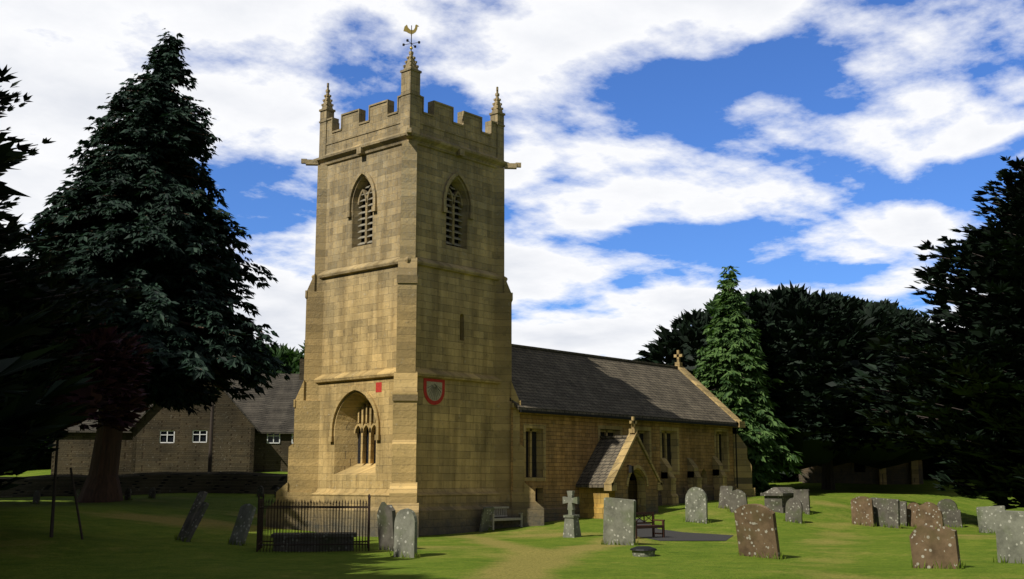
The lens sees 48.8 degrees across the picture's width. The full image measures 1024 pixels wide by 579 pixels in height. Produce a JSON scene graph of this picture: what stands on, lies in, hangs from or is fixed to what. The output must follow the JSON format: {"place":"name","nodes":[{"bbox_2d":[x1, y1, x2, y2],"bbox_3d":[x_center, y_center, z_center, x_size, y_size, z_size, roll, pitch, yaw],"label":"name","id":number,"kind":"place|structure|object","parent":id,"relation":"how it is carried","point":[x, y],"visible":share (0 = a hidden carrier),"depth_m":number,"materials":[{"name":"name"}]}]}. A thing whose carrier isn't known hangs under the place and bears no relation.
{"place":"outdoors","nodes":[
{"label":"outdoors","id":0,"kind":"place"},
{"bbox_2d":[266,24,543,537],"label":"church tower","id":1,"kind":"structure","parent":0,"point":[405,393],"depth_m":47.11,"materials":[{"name":"beige stone"}]},
{"bbox_2d":[0,469,1023,578],"bbox_3d":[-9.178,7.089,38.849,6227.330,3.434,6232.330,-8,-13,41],"label":"ground","id":2,"kind":"structure","parent":0,"point":[134,537],"depth_m":33.64,"materials":[{"name":"green plant"}]},
{"bbox_2d":[0,212,14,219],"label":"tree","id":3,"kind":"object","parent":2,"relation":"on","point":[3,215],"visible":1,"depth_m":18.04,"materials":[{"name":"green plant"}]},
{"bbox_2d":[0,231,35,286],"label":"tree","id":4,"kind":"object","parent":2,"relation":"on","point":[25,256],"visible":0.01,"depth_m":51.45,"materials":[{"name":"green plant"}]},
{"bbox_2d":[32,490,40,503],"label":"headstone","id":5,"kind":"object","parent":2,"relation":"on","point":[37,495],"visible":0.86,"depth_m":56.40,"materials":[{"name":"grey stone"}]},
{"bbox_2d":[0,141,89,339],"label":"tree","id":6,"kind":"object","parent":2,"relation":"on","point":[25,237],"visible":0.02,"depth_m":42.04,"materials":[{"name":"green plant"}]},
{"bbox_2d":[0,134,107,451],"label":"tree","id":7,"kind":"object","parent":2,"relation":"on","point":[30,415],"visible":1,"depth_m":24.01,"materials":[{"name":"green plant"}]},
{"bbox_2d":[0,65,145,489],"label":"yew tree","id":8,"kind":"object","parent":2,"relation":"on","point":[29,296],"visible":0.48,"depth_m":30.44,"materials":[{"name":"green plant"}]},
{"bbox_2d":[70,467,83,539],"bbox_3d":[-13.417,6.656,34.769,0.568,2.315,0.065,2,-10,-12],"label":"tree stake","id":9,"kind":"object","parent":2,"relation":"on","point":[76,503],"visible":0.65,"depth_m":34.75,"materials":[{"name":"brown wood"}]},
{"bbox_2d":[27,322,154,536],"bbox_3d":[-14.220,4.374,34.857,5.460,7.031,6.136,-8,-13,41],"label":"copper tree","id":10,"kind":"object","parent":2,"relation":"on","point":[120,369],"visible":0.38,"depth_m":34.73,"materials":[{"name":"brown plant"}]},
{"bbox_2d":[124,488,131,499],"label":"headstone","id":11,"kind":"object","parent":2,"relation":"on","point":[128,492],"visible":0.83,"depth_m":61.09,"materials":[{"name":"grey stone"}]},
{"bbox_2d":[0,471,287,497],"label":"dry stone wall","id":12,"kind":"structure","parent":2,"relation":"on","point":[233,482],"depth_m":68.99,"materials":[{"name":"grey stone"}]},
{"bbox_2d":[148,487,155,497],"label":"headstone","id":13,"kind":"object","parent":2,"relation":"on","point":[152,492],"visible":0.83,"depth_m":62.61,"materials":[{"name":"grey stone"}]},
{"bbox_2d":[14,28,292,502],"bbox_3d":[-20.242,-1.601,62.118,20.485,26.912,19.909,-8,-13,41],"label":"conifer tree","id":14,"kind":"object","parent":2,"relation":"on","point":[137,201],"visible":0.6,"depth_m":60.09,"materials":[{"name":"green plant"}]},
{"bbox_2d":[51,359,303,474],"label":"cottage","id":15,"kind":"structure","parent":2,"relation":"on","point":[252,435],"depth_m":86.43,"materials":[{"name":"stone"}]},
{"bbox_2d":[177,491,207,540],"bbox_3d":[-10.727,7.721,37.537,0.133,2.158,0.450,38,-33,-31],"label":"leaning headstone","id":16,"kind":"object","parent":2,"relation":"on","point":[200,499],"visible":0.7,"depth_m":37.62,"materials":[{"name":"grey stone"}]},
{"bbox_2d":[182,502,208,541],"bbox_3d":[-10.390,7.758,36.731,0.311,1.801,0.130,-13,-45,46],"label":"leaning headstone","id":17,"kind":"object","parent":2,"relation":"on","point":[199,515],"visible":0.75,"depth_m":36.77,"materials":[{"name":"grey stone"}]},
{"bbox_2d":[208,403,213,471],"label":"drainpipe","id":18,"kind":"object","parent":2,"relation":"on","point":[210,442],"visible":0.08,"depth_m":73.31,"materials":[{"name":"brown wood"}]},
{"bbox_2d":[229,504,255,545],"bbox_3d":[-8.780,7.801,36.513,0.651,1.780,0.143,-8,-35,34],"label":"leaning headstone","id":19,"kind":"object","parent":2,"relation":"on","point":[242,525],"visible":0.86,"depth_m":36.52,"materials":[{"name":"grey stone"}]},
{"bbox_2d":[259,361,299,373],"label":"hedge tree","id":20,"kind":"object","parent":2,"relation":"on","point":[295,368],"depth_m":117.19,"materials":[{"name":"green plant"}]},
{"bbox_2d":[259,339,304,367],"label":"distant tree","id":21,"kind":"object","parent":2,"relation":"on","point":[284,354],"visible":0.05,"depth_m":148.02,"materials":[{"name":"green plant"}]},
{"bbox_2d":[298,340,304,353],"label":"distant tree","id":22,"kind":"object","parent":2,"relation":"on","point":[302,347],"depth_m":157.62,"materials":[{"name":"green plant"}]},
{"bbox_2d":[256,493,370,552],"bbox_3d":[-6.058,7.171,34.666,3.365,1.794,1.879,1,-10,-8],"label":"iron railing","id":23,"kind":"object","parent":2,"relation":"on","point":[261,518],"visible":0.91,"depth_m":33.89,"materials":[{"name":"metal"}]},
{"bbox_2d":[271,532,355,551],"bbox_3d":[-6.058,7.884,34.546,2.526,0.820,1.140,1,-10,-8],"label":"ledger tomb","id":24,"kind":"object","parent":2,"relation":"on","point":[325,537],"visible":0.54,"depth_m":34.09,"materials":[{"name":"grey stone"}]},
{"bbox_2d":[377,502,395,550],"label":"headstone","id":25,"kind":"structure","parent":2,"relation":"on","point":[386,514],"depth_m":33.83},
{"bbox_2d":[394,508,417,557],"bbox_3d":[-2.986,7.023,31.610,0.792,1.763,0.136,-12,-19,36],"label":"gravestone","id":26,"kind":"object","parent":2,"relation":"on","point":[405,531],"depth_m":31.58,"materials":[{"name":"grey stone"}]},
{"bbox_2d":[479,507,494,531],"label":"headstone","id":27,"kind":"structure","parent":2,"relation":"on","point":[486,522],"depth_m":45.97,"materials":[{"name":"grey stone"}]},
{"bbox_2d":[489,506,522,529],"bbox_3d":[-0.367,9.491,46.861,0.580,0.920,1.850,-8,-13,41],"label":"teak bench","id":28,"kind":"object","parent":2,"relation":"on","point":[506,519],"visible":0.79,"depth_m":47.02,"materials":[{"name":"wood"}]},
{"bbox_2d":[30,495,1021,568],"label":"grass tufts","id":29,"kind":"object","parent":2,"relation":"on","point":[962,566],"visible":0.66,"depth_m":36.34,"materials":[{"name":"green plant"}]},
{"bbox_2d":[563,491,580,537],"bbox_3d":[2.196,8.421,41.550,0.685,1.978,0.480,-8,-11,41],"label":"memorial cross","id":30,"kind":"object","parent":2,"relation":"on","point":[571,526],"visible":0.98,"depth_m":41.44,"materials":[{"name":"grey stone"}]},
{"bbox_2d":[603,497,635,544],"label":"gravestone","id":31,"kind":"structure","parent":2,"relation":"on","point":[619,522],"depth_m":37.24,"materials":[{"name":"grey stone"}]},
{"bbox_2d":[509,344,754,521],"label":"church nave","id":32,"kind":"structure","parent":2,"relation":"on","point":[595,430],"depth_m":54.00,"materials":[{"name":"beige stone"}]},
{"bbox_2d":[630,546,656,556],"bbox_3d":[3.765,7.516,32.288,0.780,0.310,0.780,-8,-13,41],"label":"grave flower dish","id":33,"kind":"object","parent":2,"relation":"on","point":[643,551],"visible":0.9,"depth_m":32.02,"materials":[{"name":"grey stone"}]},
{"bbox_2d":[685,487,707,523],"bbox_3d":[7.791,9.298,47.656,1.054,1.885,0.114,-7,-12,42],"label":"headstone","id":34,"kind":"object","parent":2,"relation":"on","point":[696,504],"visible":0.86,"depth_m":47.63,"materials":[{"name":"grey stone"}]},
{"bbox_2d":[676,287,770,329],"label":"tree broadleaf behind yews","id":35,"kind":"object","parent":2,"relation":"on","point":[709,306],"visible":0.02,"depth_m":104.21,"materials":[{"name":"green plant"}]},
{"bbox_2d":[718,486,733,507],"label":"headstone","id":36,"kind":"object","parent":2,"relation":"on","point":[725,491],"visible":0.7,"depth_m":52.85,"materials":[{"name":"grey stone"}]},
{"bbox_2d":[728,490,747,512],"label":"headstone","id":37,"kind":"object","parent":2,"relation":"on","point":[737,499],"visible":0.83,"depth_m":51.20,"materials":[{"name":"grey stone"}]},
{"bbox_2d":[692,265,805,494],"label":"conifer tree","id":38,"kind":"object","parent":2,"relation":"on","point":[729,376],"visible":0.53,"depth_m":65.25,"materials":[{"name":"green plant"}]},
{"bbox_2d":[734,504,779,558],"bbox_3d":[7.041,7.113,32.337,0.152,1.940,1.345,-7,-1,-44],"label":"headstone","id":39,"kind":"object","parent":2,"relation":"on","point":[756,527],"visible":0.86,"depth_m":32.25,"materials":[{"name":"brown stone"}]},
{"bbox_2d":[760,487,793,512],"bbox_3d":[12.749,9.968,53.053,1.160,1.321,2.160,-8,-13,41],"label":"chest tomb","id":40,"kind":"object","parent":2,"relation":"on","point":[776,499],"visible":0.61,"depth_m":52.35,"materials":[{"name":"grey stone"}]},
{"bbox_2d":[769,468,798,482],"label":"hedge tree","id":41,"kind":"object","parent":2,"relation":"on","point":[785,478],"visible":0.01,"depth_m":89.92,"materials":[{"name":"green plant"}]},
{"bbox_2d":[633,281,937,489],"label":"large dark yew trees","id":42,"kind":"object","parent":2,"relation":"on","point":[813,344],"visible":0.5,"depth_m":68.87,"materials":[{"name":"green plant"}]},
{"bbox_2d":[785,498,802,522],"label":"headstone","id":43,"kind":"object","parent":2,"relation":"on","point":[794,510],"visible":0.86,"depth_m":49.04,"materials":[{"name":"grey stone"}]},
{"bbox_2d":[793,489,809,514],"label":"headstone","id":44,"kind":"object","parent":2,"relation":"on","point":[802,496],"visible":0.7,"depth_m":52.12,"materials":[{"name":"grey stone"}]},
{"bbox_2d":[794,460,923,484],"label":"outbuilding","id":45,"kind":"structure","parent":2,"relation":"on","point":[911,472],"depth_m":86.77,"materials":[{"name":"stone"}]},
{"bbox_2d":[851,496,874,526],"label":"headstone","id":46,"kind":"object","parent":2,"relation":"on","point":[862,512],"visible":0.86,"depth_m":49.47,"materials":[{"name":"brown stone"}]},
{"bbox_2d":[871,497,899,527],"bbox_3d":[16.292,9.963,49.279,0.133,1.644,1.390,6,-8,-41],"label":"headstone","id":47,"kind":"object","parent":2,"relation":"on","point":[885,511],"visible":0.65,"depth_m":49.17,"materials":[{"name":"grey stone"}]},
{"bbox_2d":[900,501,906,525],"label":"headstone","id":48,"kind":"object","parent":2,"relation":"on","point":[903,512],"visible":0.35,"depth_m":50.89,"materials":[{"name":"grey stone"}]},
{"bbox_2d":[907,502,919,526],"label":"headstone","id":49,"kind":"object","parent":2,"relation":"on","point":[912,507],"visible":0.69,"depth_m":51.06,"materials":[{"name":"brown stone"}]},
{"bbox_2d":[826,155,1023,509],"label":"tree","id":50,"kind":"object","parent":2,"relation":"on","point":[961,392],"visible":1,"depth_m":50.86,"materials":[{"name":"green plant"}]},
{"bbox_2d":[916,502,943,528],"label":"headstone","id":51,"kind":"object","parent":2,"relation":"on","point":[930,514],"visible":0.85,"depth_m":47.76,"materials":[{"name":"brown stone"}]},
{"bbox_2d":[909,525,960,568],"bbox_3d":[10.518,6.583,28.016,1.143,1.477,0.172,-10,-10,38],"label":"headstone","id":52,"kind":"object","parent":2,"relation":"on","point":[929,545],"visible":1,"depth_m":27.96,"materials":[{"name":"brown stone"}]},
{"bbox_2d":[937,499,962,527],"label":"headstone","id":53,"kind":"object","parent":2,"relation":"on","point":[951,512],"visible":0.68,"depth_m":51.91,"materials":[{"name":"grey stone"}]},
{"bbox_2d":[976,505,1005,532],"bbox_3d":[19.781,9.671,46.384,1.144,1.498,0.123,-12,-15,35],"label":"headstone","id":54,"kind":"object","parent":2,"relation":"on","point":[986,518],"visible":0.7,"depth_m":46.49,"materials":[{"name":"grey stone"}]},
{"bbox_2d":[995,510,1023,563],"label":"headstone","id":55,"kind":"object","parent":2,"relation":"on","point":[1009,526],"visible":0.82,"depth_m":29.54,"materials":[{"name":"grey stone"}]},
{"bbox_2d":[0,0,1023,362],"label":"sky","id":56,"kind":"structure","parent":0,"point":[660,146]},
{"bbox_2d":[636,518,732,540],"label":"porch path","id":57,"kind":"structure","parent":0,"point":[670,535],"depth_m":42.49,"materials":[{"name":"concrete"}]},
{"bbox_2d":[635,512,664,538],"bbox_3d":[4.839,8.586,41.068,1.550,0.920,0.580,8,-13,-40],"label":"dark bench","id":58,"kind":"object","parent":57,"relation":"on","point":[653,526],"visible":0.66,"depth_m":41.33,"materials":[{"name":"brown wood"}]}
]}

